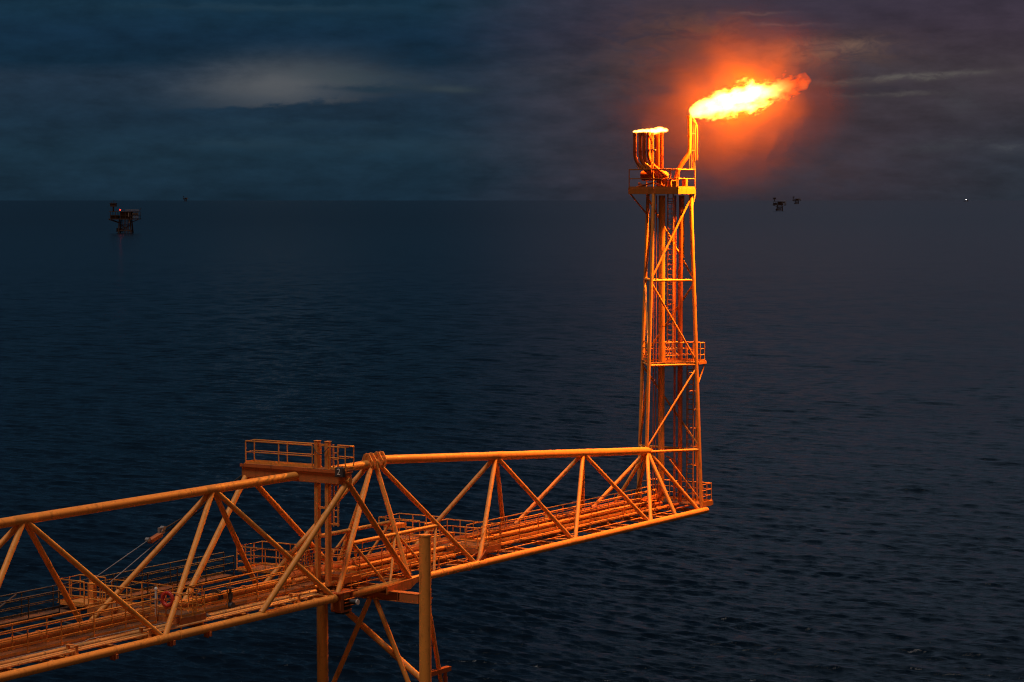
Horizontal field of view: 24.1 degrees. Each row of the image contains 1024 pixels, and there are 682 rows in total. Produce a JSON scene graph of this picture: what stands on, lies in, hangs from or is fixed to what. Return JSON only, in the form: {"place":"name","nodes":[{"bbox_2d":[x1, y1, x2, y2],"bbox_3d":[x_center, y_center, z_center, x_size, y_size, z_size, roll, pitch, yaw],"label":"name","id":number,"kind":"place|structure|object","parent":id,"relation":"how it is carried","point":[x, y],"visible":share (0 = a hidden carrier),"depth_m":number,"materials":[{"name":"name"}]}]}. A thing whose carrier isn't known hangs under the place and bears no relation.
{"place":"outdoors","nodes":[
{"label":"outdoors","id":0,"kind":"place"},
{"bbox_2d":[0,200,1023,681],"bbox_3d":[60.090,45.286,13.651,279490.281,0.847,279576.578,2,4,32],"label":"sea","id":1,"kind":"structure","parent":0,"point":[862,422],"depth_m":515.56,"materials":[{"name":"blue liquid"}]},
{"bbox_2d":[109,202,140,232],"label":"offshore platform","id":2,"kind":"structure","parent":1,"relation":"in","point":[127,214],"depth_m":3328.00,"materials":[{"name":"metal"}]},
{"bbox_2d":[317,534,450,681],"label":"support trestle","id":3,"kind":"object","parent":1,"relation":"in","point":[422,597],"visible":0.79,"depth_m":115.43,"materials":[{"name":"yellow paint"}]},
{"bbox_2d":[0,452,379,681],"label":"truss bridge","id":4,"kind":"structure","parent":3,"relation":"on","point":[151,623],"depth_m":104.46,"materials":[{"name":"yellow paint"}]},
{"bbox_2d":[160,590,174,608],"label":"lifebuoy","id":5,"kind":"object","parent":4,"relation":"hanging from","point":[164,603],"visible":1,"depth_m":103.24,"materials":[{"name":"red plastic"}]},
{"bbox_2d":[182,439,411,612],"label":"access gantry","id":6,"kind":"object","parent":4,"relation":"on","point":[317,473],"visible":0.97,"depth_m":112.35,"materials":[{"name":"orange metal"}]},
{"bbox_2d":[96,475,241,582],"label":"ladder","id":7,"kind":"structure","parent":6,"relation":"hanging from","point":[158,535],"depth_m":109.33,"materials":[{"name":"orange metal"}]},
{"bbox_2d":[335,467,344,477],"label":"number sign","id":8,"kind":"object","parent":6,"relation":"attached to","point":[339,471],"visible":1,"depth_m":111.15,"materials":[{"name":"metal"}]},
{"bbox_2d":[331,588,359,614],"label":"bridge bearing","id":9,"kind":"object","parent":4,"relation":"attached to","point":[341,605],"visible":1,"depth_m":112.21,"materials":[{"name":"metal"}]},
{"bbox_2d":[235,447,712,598],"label":"truss bridge","id":10,"kind":"structure","parent":3,"relation":"on","point":[482,543],"depth_m":127.12,"materials":[{"name":"yellow paint"}]},
{"bbox_2d":[628,169,706,507],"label":"flare tower","id":11,"kind":"structure","parent":10,"relation":"on","point":[662,361],"depth_m":142.89,"materials":[{"name":"orange metal"}]},
{"bbox_2d":[633,132,687,185],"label":"burner manifold","id":12,"kind":"object","parent":11,"relation":"on","point":[658,150],"visible":1,"depth_m":142.24,"materials":[{"name":"metal"}]},
{"bbox_2d":[674,115,697,180],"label":"flare tip","id":13,"kind":"object","parent":11,"relation":"on","point":[689,148],"visible":0.96,"depth_m":142.18,"materials":[{"name":"metal"}]},
{"bbox_2d":[773,197,784,210],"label":"offshore platform","id":14,"kind":"structure","parent":1,"relation":"in","point":[778,203],"depth_m":9830.86,"materials":[{"name":"metal"}]},
{"bbox_2d":[0,0,1023,199],"label":"sky","id":15,"kind":"structure","parent":0,"point":[100,99],"materials":[{"name":"blue"}]}
]}

